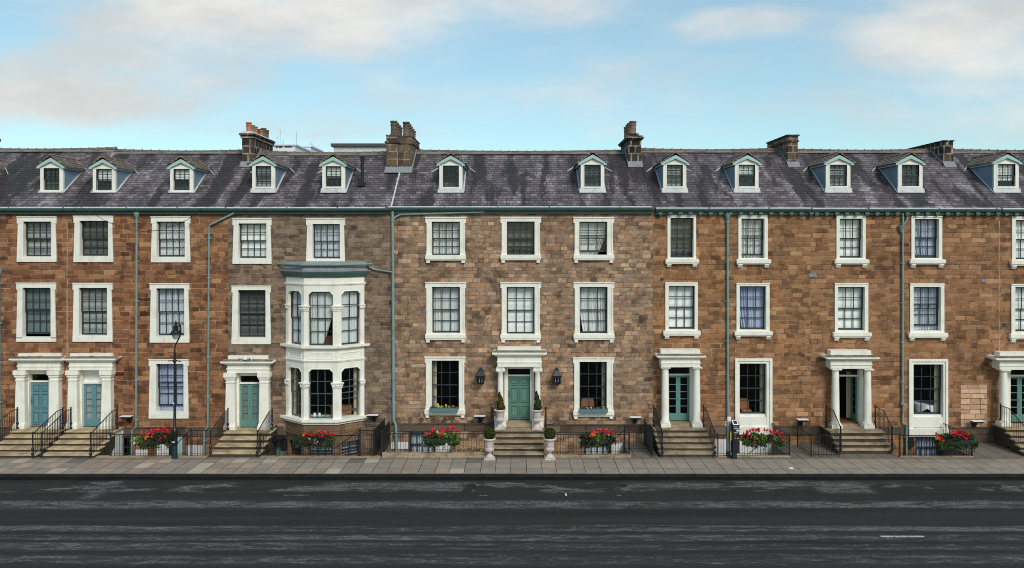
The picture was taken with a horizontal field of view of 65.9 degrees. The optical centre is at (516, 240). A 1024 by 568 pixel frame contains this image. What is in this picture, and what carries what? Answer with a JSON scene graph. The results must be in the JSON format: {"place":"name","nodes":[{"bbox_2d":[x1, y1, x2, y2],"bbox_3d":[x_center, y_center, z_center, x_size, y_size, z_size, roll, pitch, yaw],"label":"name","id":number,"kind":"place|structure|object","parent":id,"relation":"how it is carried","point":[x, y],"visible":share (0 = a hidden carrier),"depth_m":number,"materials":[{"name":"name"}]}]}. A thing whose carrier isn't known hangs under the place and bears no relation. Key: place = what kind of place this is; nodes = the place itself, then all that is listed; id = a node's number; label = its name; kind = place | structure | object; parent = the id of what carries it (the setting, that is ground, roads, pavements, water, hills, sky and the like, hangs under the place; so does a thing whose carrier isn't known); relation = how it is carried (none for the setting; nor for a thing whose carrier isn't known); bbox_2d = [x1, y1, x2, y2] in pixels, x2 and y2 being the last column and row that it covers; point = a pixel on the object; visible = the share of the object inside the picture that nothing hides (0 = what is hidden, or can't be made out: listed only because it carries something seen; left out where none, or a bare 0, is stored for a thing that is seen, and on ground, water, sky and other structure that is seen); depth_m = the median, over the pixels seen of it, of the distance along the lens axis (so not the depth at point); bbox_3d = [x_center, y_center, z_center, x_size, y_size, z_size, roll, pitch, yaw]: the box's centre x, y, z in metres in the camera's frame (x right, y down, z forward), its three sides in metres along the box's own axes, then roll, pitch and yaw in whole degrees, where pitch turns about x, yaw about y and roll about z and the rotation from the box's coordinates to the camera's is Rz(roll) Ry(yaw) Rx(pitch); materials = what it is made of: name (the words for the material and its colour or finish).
{"place":"outdoors","nodes":[
{"label":"outdoors","id":0,"kind":"place"},
{"bbox_2d":[273,132,310,151],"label":"flat roofed building","id":1,"kind":"structure","parent":0,"point":[296,147],"depth_m":147.00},
{"bbox_2d":[331,143,385,151],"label":"flat roofed building","id":2,"kind":"structure","parent":0,"point":[354,147],"depth_m":82.00,"materials":[{"name":"white"}]},
{"bbox_2d":[0,477,1023,567],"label":"road","id":3,"kind":"structure","parent":0,"point":[448,522],"depth_m":26.83,"materials":[{"name":"asphalt"}]},
{"bbox_2d":[0,473,1023,476],"bbox_3d":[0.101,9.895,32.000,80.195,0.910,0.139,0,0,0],"label":"kerb","id":4,"kind":"structure","parent":3,"relation":"on","point":[512,475],"depth_m":31.93,"materials":[{"name":"grey stone"}]},
{"bbox_2d":[0,457,1023,473],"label":"pavement","id":5,"kind":"structure","parent":0,"point":[226,465],"depth_m":33.21,"materials":[{"name":"stone"}]},
{"bbox_2d":[95,430,208,457],"bbox_3d":[-15.944,9.014,34.560,4.872,1.473,0.280,0,0,0],"label":"iron railing","id":6,"kind":"object","parent":5,"relation":"on","point":[148,456],"visible":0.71,"depth_m":34.57,"materials":[{"name":"metal"}]},
{"bbox_2d":[139,438,170,443],"bbox_3d":[-15.741,8.640,34.411,1.264,0.381,0.401,0,0,0],"label":"flower trough","id":7,"kind":"object","parent":6,"relation":"hanging from","point":[144,441],"visible":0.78,"depth_m":34.23,"materials":[{"name":"black metal"}]},
{"bbox_2d":[131,427,171,449],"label":"bedding plants","id":8,"kind":"object","parent":7,"relation":"in","point":[160,437],"visible":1,"depth_m":34.20,"materials":[{"name":"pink plant"}]},
{"bbox_2d":[168,321,182,458],"bbox_3d":[-14.813,6.461,34.340,0.583,5.979,0.583,0,0,45],"label":"street lamp","id":9,"kind":"object","parent":5,"relation":"on","point":[175,333],"visible":1,"depth_m":34.29,"materials":[{"name":"metal"}]},
{"bbox_2d":[190,428,207,455],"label":"iron railing","id":10,"kind":"object","parent":5,"relation":"on","point":[191,442],"visible":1,"depth_m":34.57,"materials":[{"name":"metal"}]},
{"bbox_2d":[483,437,495,459],"bbox_3d":[-1.155,8.992,34.200,0.550,0.915,0.550,0,0,0],"label":"stone urn","id":11,"kind":"object","parent":5,"relation":"on","point":[489,448],"visible":0.96,"depth_m":34.05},
{"bbox_2d":[483,427,495,438],"bbox_3d":[-1.157,8.364,34.200,0.556,0.572,0.560,0,0,0],"label":"topiary ball","id":12,"kind":"object","parent":11,"relation":"in","point":[491,431],"visible":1,"depth_m":34.05,"materials":[{"name":"green plant"}]},
{"bbox_2d":[544,437,555,459],"bbox_3d":[1.455,8.992,34.200,0.550,0.915,0.550,0,0,0],"label":"stone urn","id":13,"kind":"object","parent":5,"relation":"on","point":[549,448],"visible":0.97,"depth_m":34.04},
{"bbox_2d":[544,427,555,438],"bbox_3d":[1.454,8.365,34.200,0.556,0.570,0.554,0,0,0],"label":"topiary ball","id":14,"kind":"object","parent":13,"relation":"in","point":[549,432],"visible":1,"depth_m":34.04,"materials":[{"name":"green plant"}]},
{"bbox_2d":[725,402,730,457],"bbox_3d":[9.272,8.240,34.496,0.285,2.420,0.204,0,0,0],"label":"sign post","id":15,"kind":"object","parent":5,"relation":"on","point":[728,451],"visible":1,"depth_m":34.43,"materials":[{"name":"metal"}]},
{"bbox_2d":[730,420,739,458],"bbox_3d":[9.479,8.629,34.285,0.374,1.642,0.330,0,0,0],"label":"ticket machine","id":16,"kind":"object","parent":5,"relation":"on","point":[734,434],"visible":1,"depth_m":34.13,"materials":[{"name":"green paint"}]},
{"bbox_2d":[898,423,972,456],"bbox_3d":[18.375,9.090,35.675,3.266,1.320,2.450,0,0,0],"label":"iron railing","id":17,"kind":"object","parent":5,"relation":"on","point":[950,455],"visible":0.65,"depth_m":34.57,"materials":[{"name":"metal"}]},
{"bbox_2d":[941,439,974,444],"bbox_3d":[19.141,8.660,34.411,1.451,0.381,0.401,0,0,0],"label":"flower trough","id":18,"kind":"object","parent":17,"relation":"attached to","point":[969,441],"visible":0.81,"depth_m":34.23,"materials":[{"name":"black metal"}]},
{"bbox_2d":[930,429,979,451],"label":"bedding plants","id":19,"kind":"object","parent":18,"relation":"in","point":[961,437],"visible":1,"depth_m":34.19,"materials":[{"name":"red plant"}]},
{"bbox_2d":[0,0,1023,151],"label":"sky","id":20,"kind":"structure","parent":0,"point":[477,75],"materials":[{"name":"blue"}]},
{"bbox_2d":[388,121,652,456],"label":"terraced house","id":21,"kind":"structure","parent":0,"point":[520,277],"depth_m":37.00,"materials":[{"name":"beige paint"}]},
{"bbox_2d":[409,431,435,451],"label":"window","id":22,"kind":"structure","parent":21,"relation":"in","point":[417,437],"depth_m":37.29,"materials":[{"name":"white paint"}]},
{"bbox_2d":[382,433,491,457],"bbox_3d":[-3.451,9.050,34.540,4.818,1.400,0.280,0,0,0],"label":"iron railing","id":23,"kind":"object","parent":21,"relation":"on","point":[450,454],"visible":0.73,"depth_m":34.40,"materials":[{"name":"metal"}]},
{"bbox_2d":[424,432,454,442],"bbox_3d":[-3.345,8.590,34.411,1.295,0.381,0.401,0,0,0],"label":"flower trough","id":24,"kind":"object","parent":23,"relation":"attached to","point":[444,440],"visible":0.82,"depth_m":34.23,"materials":[{"name":"black metal"}]},
{"bbox_2d":[418,426,461,449],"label":"bedding plants","id":25,"kind":"object","parent":24,"relation":"in","point":[437,434],"visible":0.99,"depth_m":34.21,"materials":[{"name":"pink plant"}]},
{"bbox_2d":[430,407,457,412],"bbox_3d":[-3.370,7.861,36.797,1.316,0.223,0.285,0,0,0],"label":"window box","id":26,"kind":"object","parent":21,"relation":"attached to","point":[444,410],"visible":1,"depth_m":36.67,"materials":[{"name":"teal paint"}]},
{"bbox_2d":[424,356,465,417],"bbox_3d":[-3.334,6.844,37.123,1.938,2.853,0.545,0,0,0],"label":"window","id":27,"kind":"structure","parent":21,"relation":"in","point":[431,361],"depth_m":36.94,"materials":[{"name":"beige paint"}]},
{"bbox_2d":[425,217,465,262],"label":"window","id":28,"kind":"structure","parent":21,"relation":"in","point":[445,235],"depth_m":37.16,"materials":[{"name":"beige paint"}]},
{"bbox_2d":[425,282,465,341],"bbox_3d":[-3.304,3.339,37.106,1.942,2.815,0.513,0,0,0],"label":"window","id":29,"kind":"structure","parent":21,"relation":"in","point":[445,301],"depth_m":37.16,"materials":[{"name":"beige paint"}]},
{"bbox_2d":[476,367,484,383],"bbox_3d":[-1.660,6.270,36.763,0.430,0.780,0.475,0,0,0],"label":"wall lantern","id":30,"kind":"object","parent":21,"relation":"attached to","point":[480,375],"depth_m":36.59,"materials":[{"name":"black paint"}]},
{"bbox_2d":[494,408,505,429],"bbox_3d":[-0.740,8.147,36.100,0.544,0.905,0.544,0,0,0],"label":"stone urn","id":31,"kind":"object","parent":21,"relation":"on","point":[500,418],"visible":0.95,"depth_m":35.94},
{"bbox_2d":[508,376,529,418],"bbox_3d":[0.135,7.380,37.155,1.040,2.040,0.110,0,0,0],"label":"door","id":32,"kind":"structure","parent":21,"relation":"in","point":[518,386],"depth_m":37.15,"materials":[{"name":"green paint"}]},
{"bbox_2d":[500,217,540,262],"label":"window","id":33,"kind":"structure","parent":21,"relation":"in","point":[535,222],"depth_m":36.94,"materials":[{"name":"beige paint"}]},
{"bbox_2d":[500,282,540,341],"bbox_3d":[0.210,3.339,37.090,1.930,2.815,0.480,0,0,0],"label":"window","id":34,"kind":"structure","parent":21,"relation":"in","point":[520,300],"depth_m":37.19,"materials":[{"name":"beige paint"}]},
{"bbox_2d":[531,408,542,429],"bbox_3d":[0.955,8.147,36.100,0.544,0.905,0.544,0,0,0],"label":"stone urn","id":35,"kind":"object","parent":21,"relation":"on","point":[537,418],"visible":0.98,"depth_m":35.94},
{"bbox_2d":[552,367,561,383],"bbox_3d":[1.890,6.270,36.763,0.430,0.780,0.475,0,0,0],"label":"wall lantern","id":36,"kind":"object","parent":21,"relation":"attached to","point":[556,376],"depth_m":36.60,"materials":[{"name":"black paint"}]},
{"bbox_2d":[545,429,630,457],"bbox_3d":[3.135,8.996,34.540,3.731,1.508,0.280,0,0,0],"label":"iron railing","id":37,"kind":"object","parent":21,"relation":"on","point":[610,455],"visible":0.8,"depth_m":34.52,"materials":[{"name":"metal"}]},
{"bbox_2d":[582,437,611,443],"bbox_3d":[3.494,8.620,34.411,1.295,0.381,0.401,0,0,0],"label":"flower trough","id":38,"kind":"object","parent":37,"relation":"attached to","point":[603,441],"visible":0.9,"depth_m":34.23,"materials":[{"name":"black metal"}]},
{"bbox_2d":[577,428,618,450],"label":"bedding plants","id":39,"kind":"object","parent":38,"relation":"in","point":[588,445],"visible":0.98,"depth_m":34.20,"materials":[{"name":"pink plant"}]},
{"bbox_2d":[580,408,607,412],"bbox_3d":[3.608,7.901,36.797,1.316,0.203,0.285,0,0,0],"label":"window box","id":40,"kind":"object","parent":21,"relation":"attached to","point":[585,410],"visible":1,"depth_m":36.67,"materials":[{"name":"teal paint"}]},
{"bbox_2d":[573,217,614,262],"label":"window","id":41,"kind":"structure","parent":21,"relation":"in","point":[590,232],"depth_m":37.16,"materials":[{"name":"beige paint"}]},
{"bbox_2d":[573,282,614,341],"bbox_3d":[3.635,3.339,37.118,1.940,2.815,0.537,0,0,0],"label":"window","id":42,"kind":"structure","parent":21,"relation":"in","point":[593,300],"depth_m":37.16,"materials":[{"name":"beige paint"}]},
{"bbox_2d":[573,357,614,418],"bbox_3d":[3.620,6.889,37.125,1.950,2.883,0.550,0,0,0],"label":"window","id":43,"kind":"structure","parent":21,"relation":"in","point":[607,362],"depth_m":36.94,"materials":[{"name":"beige paint"}]},
{"bbox_2d":[584,432,609,453],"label":"window","id":44,"kind":"structure","parent":21,"relation":"in","point":[598,450],"depth_m":37.29,"materials":[{"name":"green paint"}]},
{"bbox_2d":[625,443,658,456],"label":"forecourt paving","id":45,"kind":"structure","parent":0,"point":[639,453],"depth_m":35.44,"materials":[{"name":"stone"}]},
{"bbox_2d":[624,425,646,452],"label":"iron railing","id":46,"kind":"object","parent":45,"relation":"on","point":[633,448],"visible":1,"depth_m":35.39,"materials":[{"name":"metal"}]},
{"bbox_2d":[643,419,652,456],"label":"iron railing","id":47,"kind":"object","parent":45,"relation":"on","point":[649,439],"visible":0.96,"depth_m":35.22,"materials":[{"name":"metal"}]},
{"bbox_2d":[641,134,815,456],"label":"terraced house","id":48,"kind":"structure","parent":0,"point":[732,275],"depth_m":37.00,"materials":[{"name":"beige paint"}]},
{"bbox_2d":[652,405,663,455],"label":"iron railing","id":49,"kind":"object","parent":48,"relation":"on","point":[656,425],"visible":1,"depth_m":35.35,"materials":[{"name":"metal"}]},
{"bbox_2d":[669,375,688,419],"bbox_3d":[7.620,7.385,37.160,1.060,2.130,0.080,0,0,0],"label":"double door","id":50,"kind":"structure","parent":48,"relation":"in","point":[672,416],"depth_m":37.15,"materials":[{"name":"teal paint"}]},
{"bbox_2d":[665,215,698,266],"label":"window","id":51,"kind":"structure","parent":48,"relation":"in","point":[670,260],"depth_m":36.95,"materials":[{"name":"beige paint"}]},
{"bbox_2d":[663,282,700,338],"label":"window","id":52,"kind":"structure","parent":48,"relation":"in","point":[681,298],"depth_m":37.21,"materials":[{"name":"beige paint"}]},
{"bbox_2d":[702,404,715,455],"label":"iron railing","id":53,"kind":"object","parent":48,"relation":"on","point":[712,429],"visible":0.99,"depth_m":35.35,"materials":[{"name":"metal"}]},
{"bbox_2d":[716,423,790,456],"bbox_3d":[10.385,9.080,35.675,3.246,1.340,2.450,0,0,0],"label":"iron railing","id":54,"kind":"object","parent":48,"relation":"attached to","point":[765,453],"visible":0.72,"depth_m":34.57,"materials":[{"name":"metal"}]},
{"bbox_2d":[746,436,780,442],"bbox_3d":[10.741,8.570,34.411,1.482,0.381,0.401,0,0,0],"label":"flower trough","id":55,"kind":"object","parent":54,"relation":"attached to","point":[756,440],"visible":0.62,"depth_m":34.23,"materials":[{"name":"black metal"}]},
{"bbox_2d":[739,428,786,449],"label":"bedding plants","id":56,"kind":"object","parent":55,"relation":"in","point":[763,437],"visible":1,"depth_m":34.19,"materials":[{"name":"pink plant"}]},
{"bbox_2d":[736,215,770,267],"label":"window","id":57,"kind":"structure","parent":48,"relation":"in","point":[752,229],"depth_m":37.17,"materials":[{"name":"beige paint"}]},
{"bbox_2d":[734,283,772,338],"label":"window","id":58,"kind":"structure","parent":48,"relation":"in","point":[752,299],"depth_m":37.20,"materials":[{"name":"beige paint"}]},
{"bbox_2d":[735,358,772,434],"bbox_3d":[11.110,7.279,37.136,1.760,3.562,0.522,0,0,0],"label":"window","id":59,"kind":"structure","parent":48,"relation":"in","point":[747,420],"depth_m":36.96,"materials":[{"name":"beige paint"}]},
{"bbox_2d":[772,443,838,456],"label":"forecourt paving","id":60,"kind":"structure","parent":0,"point":[795,451],"depth_m":35.61,"materials":[{"name":"stone"}]},
{"bbox_2d":[797,424,840,456],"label":"iron railing","id":61,"kind":"object","parent":60,"relation":"on","point":[801,439],"visible":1,"depth_m":34.60,"materials":[{"name":"metal"}]},
{"bbox_2d":[821,443,897,456],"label":"forecourt paving","id":62,"kind":"structure","parent":0,"point":[867,455],"depth_m":34.78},
{"bbox_2d":[943,443,1023,456],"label":"forecourt paving","id":63,"kind":"structure","parent":0,"point":[988,450],"depth_m":35.61,"materials":[{"name":"stone"}]},
{"label":"ground","id":64,"kind":"structure","parent":0,"visible":0},
{"bbox_2d":[0,139,117,457],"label":"terraced house","id":65,"kind":"structure","parent":64,"relation":"on","point":[35,183],"depth_m":37.00,"materials":[{"name":"beige paint"}]},
{"bbox_2d":[0,407,18,440],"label":"iron railing","id":66,"kind":"object","parent":65,"relation":"attached to","point":[17,423],"visible":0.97,"depth_m":35.98,"materials":[{"name":"metal"}]},
{"bbox_2d":[15,283,55,341],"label":"window","id":67,"kind":"structure","parent":65,"relation":"in","point":[36,303],"depth_m":37.17,"materials":[{"name":"beige paint"}]},
{"bbox_2d":[16,216,56,261],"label":"window","id":68,"kind":"structure","parent":65,"relation":"in","point":[23,235],"depth_m":36.95,"materials":[{"name":"beige paint"}]},
{"bbox_2d":[31,382,48,425],"bbox_3d":[-22.370,7.675,37.150,0.920,2.070,0.120,0,0,0],"label":"door","id":69,"kind":"structure","parent":65,"relation":"in","point":[39,390],"depth_m":37.13,"materials":[{"name":"blue paint"}]},
{"bbox_2d":[31,407,63,457],"bbox_3d":[-21.000,8.544,35.410,0.140,1.718,2.420,0,0,0],"label":"iron railing","id":70,"kind":"object","parent":65,"relation":"on","point":[32,449],"visible":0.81,"depth_m":34.98,"materials":[{"name":"metal"}]},
{"bbox_2d":[40,122,275,457],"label":"terraced house","id":71,"kind":"structure","parent":64,"relation":"on","point":[133,296],"depth_m":37.00,"materials":[{"name":"beige paint"}]},
{"bbox_2d":[40,407,72,457],"bbox_3d":[-20.620,8.544,35.410,0.140,1.718,2.420,0,0,0],"label":"iron railing","id":72,"kind":"object","parent":71,"relation":"attached to","point":[41,447],"visible":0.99,"depth_m":35.23,"materials":[{"name":"metal"}]},
{"bbox_2d":[72,283,112,341],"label":"window","id":73,"kind":"structure","parent":71,"relation":"in","point":[79,325],"depth_m":37.01,"materials":[{"name":"beige paint"}]},
{"bbox_2d":[84,384,101,425],"bbox_3d":[-19.880,7.710,37.168,0.940,2.000,0.095,0,0,0],"label":"double door","id":74,"kind":"structure","parent":71,"relation":"in","point":[92,392],"depth_m":37.15,"materials":[{"name":"blue paint"}]},
{"bbox_2d":[73,216,113,261],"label":"window","id":75,"kind":"structure","parent":71,"relation":"in","point":[80,255],"depth_m":36.95,"materials":[{"name":"beige paint"}]},
{"bbox_2d":[89,407,118,457],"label":"iron railing","id":76,"kind":"object","parent":71,"relation":"attached to","point":[90,448],"visible":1,"depth_m":35.58,"materials":[{"name":"metal"}]},
{"bbox_2d":[148,359,188,418],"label":"window","id":77,"kind":"structure","parent":71,"relation":"in","point":[161,379],"depth_m":37.10,"materials":[{"name":"beige paint"}]},
{"bbox_2d":[149,283,189,342],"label":"window","id":78,"kind":"structure","parent":71,"relation":"in","point":[169,304],"depth_m":37.16,"materials":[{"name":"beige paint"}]},
{"bbox_2d":[150,216,190,261],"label":"window","id":79,"kind":"structure","parent":71,"relation":"in","point":[171,244],"depth_m":37.16,"materials":[{"name":"beige paint"}]},
{"bbox_2d":[209,121,420,456],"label":"terraced house","id":80,"kind":"structure","parent":64,"relation":"on","point":[311,259],"depth_m":37.00,"materials":[{"name":"beige paint"}]},
{"bbox_2d":[209,408,228,455],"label":"iron railing","id":81,"kind":"object","parent":80,"relation":"attached to","point":[223,423],"visible":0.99,"depth_m":35.85,"materials":[{"name":"metal"}]},
{"bbox_2d":[240,384,258,426],"bbox_3d":[-12.520,7.735,37.168,0.940,2.030,0.095,0,0,0],"label":"double door","id":82,"kind":"structure","parent":80,"relation":"in","point":[249,393],"depth_m":37.15,"materials":[{"name":"teal paint"}]},
{"bbox_2d":[231,285,270,343],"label":"window","id":83,"kind":"structure","parent":80,"relation":"in","point":[245,290],"depth_m":36.95,"materials":[{"name":"beige paint"}]},
{"bbox_2d":[232,218,271,263],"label":"window","id":84,"kind":"structure","parent":80,"relation":"in","point":[251,238],"depth_m":37.16,"materials":[{"name":"beige paint"}]},
{"bbox_2d":[256,408,273,455],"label":"iron railing","id":85,"kind":"object","parent":80,"relation":"on","point":[259,430],"visible":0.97,"depth_m":35.20,"materials":[{"name":"metal"}]},
{"bbox_2d":[259,431,380,457],"bbox_3d":[-8.593,9.013,34.560,5.370,1.475,0.280,0,0,0],"label":"iron railing","id":86,"kind":"object","parent":80,"relation":"attached to","point":[317,456],"visible":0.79,"depth_m":34.56,"materials":[{"name":"metal"}]},
{"bbox_2d":[298,432,329,442],"bbox_3d":[-8.809,8.580,34.411,1.342,0.381,0.401,0,0,0],"label":"flower trough","id":87,"kind":"object","parent":86,"relation":"hanging from","point":[307,440],"visible":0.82,"depth_m":34.23,"materials":[{"name":"black metal"}]},
{"bbox_2d":[293,430,336,449],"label":"bedding plants","id":88,"kind":"object","parent":87,"relation":"in","point":[318,435],"visible":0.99,"depth_m":34.21,"materials":[{"name":"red plant"}]},
{"bbox_2d":[277,261,371,454],"bbox_3d":[-8.964,5.913,36.522,4.478,9.913,1.264,0,0,0],"label":"bay window","id":89,"kind":"structure","parent":80,"relation":"in","point":[323,291],"depth_m":36.36,"materials":[{"name":"beige paint"}]},
{"bbox_2d":[306,218,344,260],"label":"window","id":90,"kind":"structure","parent":80,"relation":"in","point":[325,238],"depth_m":37.16,"materials":[{"name":"beige paint"}]},
{"bbox_2d":[359,418,384,455],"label":"iron railing","id":91,"kind":"object","parent":80,"relation":"attached to","point":[377,437],"visible":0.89,"depth_m":34.79,"materials":[{"name":"metal"}]},
{"bbox_2d":[380,421,389,456],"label":"iron railing","id":92,"kind":"object","parent":80,"relation":"attached to","point":[386,429],"visible":0.82,"depth_m":35.66,"materials":[{"name":"metal"}]},
{"bbox_2d":[452,441,492,454],"bbox_3d":[-1.980,9.500,36.292,1.880,0.300,1.305,0,0,0],"label":"gravel bed","id":93,"kind":"object","parent":64,"relation":"on","point":[467,446],"visible":0.36,"depth_m":35.90,"materials":[{"name":"gravel"}]},
{"bbox_2d":[789,140,1002,455],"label":"terraced house","id":94,"kind":"structure","parent":64,"relation":"on","point":[905,280],"depth_m":37.00,"materials":[{"name":"beige paint"}]},
{"bbox_2d":[825,405,841,451],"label":"iron railing","id":95,"kind":"object","parent":94,"relation":"on","point":[836,422],"visible":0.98,"depth_m":35.48,"materials":[{"name":"metal"}]},
{"bbox_2d":[834,215,868,267],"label":"window","id":96,"kind":"structure","parent":94,"relation":"in","point":[844,255],"depth_m":37.16,"materials":[{"name":"beige paint"}]},
{"bbox_2d":[832,283,871,340],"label":"window","id":97,"kind":"structure","parent":94,"relation":"in","point":[850,299],"depth_m":37.17,"materials":[{"name":"beige paint"}]},
{"bbox_2d":[851,376,856,421],"bbox_3d":[16.022,7.480,37.460,0.056,2.200,0.522,0,0,-2],"label":"door","id":98,"kind":"structure","parent":94,"relation":"in","point":[853,416],"depth_m":37.36,"materials":[{"name":"green paint"}]},
{"bbox_2d":[874,405,893,452],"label":"iron railing","id":99,"kind":"object","parent":94,"relation":"on","point":[892,443],"visible":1,"depth_m":35.61,"materials":[{"name":"metal"}]},
{"bbox_2d":[909,216,945,267],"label":"window","id":100,"kind":"structure","parent":94,"relation":"in","point":[926,231],"depth_m":37.16,"materials":[{"name":"beige paint"}]},
{"bbox_2d":[907,283,947,340],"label":"window","id":101,"kind":"structure","parent":94,"relation":"in","point":[926,299],"depth_m":37.16,"materials":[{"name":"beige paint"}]},
{"bbox_2d":[908,359,948,436],"bbox_3d":[19.290,7.335,37.136,1.840,3.610,0.521,0,0,0],"label":"window","id":102,"kind":"structure","parent":94,"relation":"in","point":[919,423],"depth_m":36.97,"materials":[{"name":"beige paint"}]},
{"bbox_2d":[915,437,941,455],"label":"window","id":103,"kind":"structure","parent":94,"relation":"in","point":[925,440],"depth_m":37.30,"materials":[{"name":"green paint"}]},
{"bbox_2d":[953,148,1023,455],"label":"terraced house","id":104,"kind":"structure","parent":64,"relation":"on","point":[997,175],"depth_m":37.00,"materials":[{"name":"beige paint"}]},
{"bbox_2d":[999,403,1023,442],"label":"iron railing","id":105,"kind":"object","parent":104,"relation":"attached to","point":[1000,418],"visible":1,"depth_m":35.85,"materials":[{"name":"metal"}]},
{"bbox_2d":[1008,284,1023,341],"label":"window","id":106,"kind":"structure","parent":104,"relation":"in","point":[1017,290],"depth_m":37.16,"materials":[{"name":"beige paint"}]},
{"bbox_2d":[1009,216,1023,268],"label":"window","id":107,"kind":"structure","parent":104,"relation":"in","point":[1017,222],"depth_m":37.00,"materials":[{"name":"beige paint"}]},
{"bbox_2d":[1011,376,1023,421],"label":"double door","id":108,"kind":"structure","parent":104,"relation":"in","point":[1019,385],"depth_m":37.15,"materials":[{"name":"teal paint"}]},
{"bbox_3d":[19.760,8.173,38.050,1.180,0.735,1.180,0,0,0],"label":"dining table","id":109,"kind":"object","parent":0,"visible":0},
{"bbox_2d":[914,401,933,411],"bbox_3d":[19.761,8.008,38.050,1.328,0.425,1.300,0,0,0],"label":"tablecloth","id":110,"kind":"object","parent":109,"relation":"on","point":[924,405],"visible":0.58,"depth_m":37.71,"materials":[{"name":"white fabric"}]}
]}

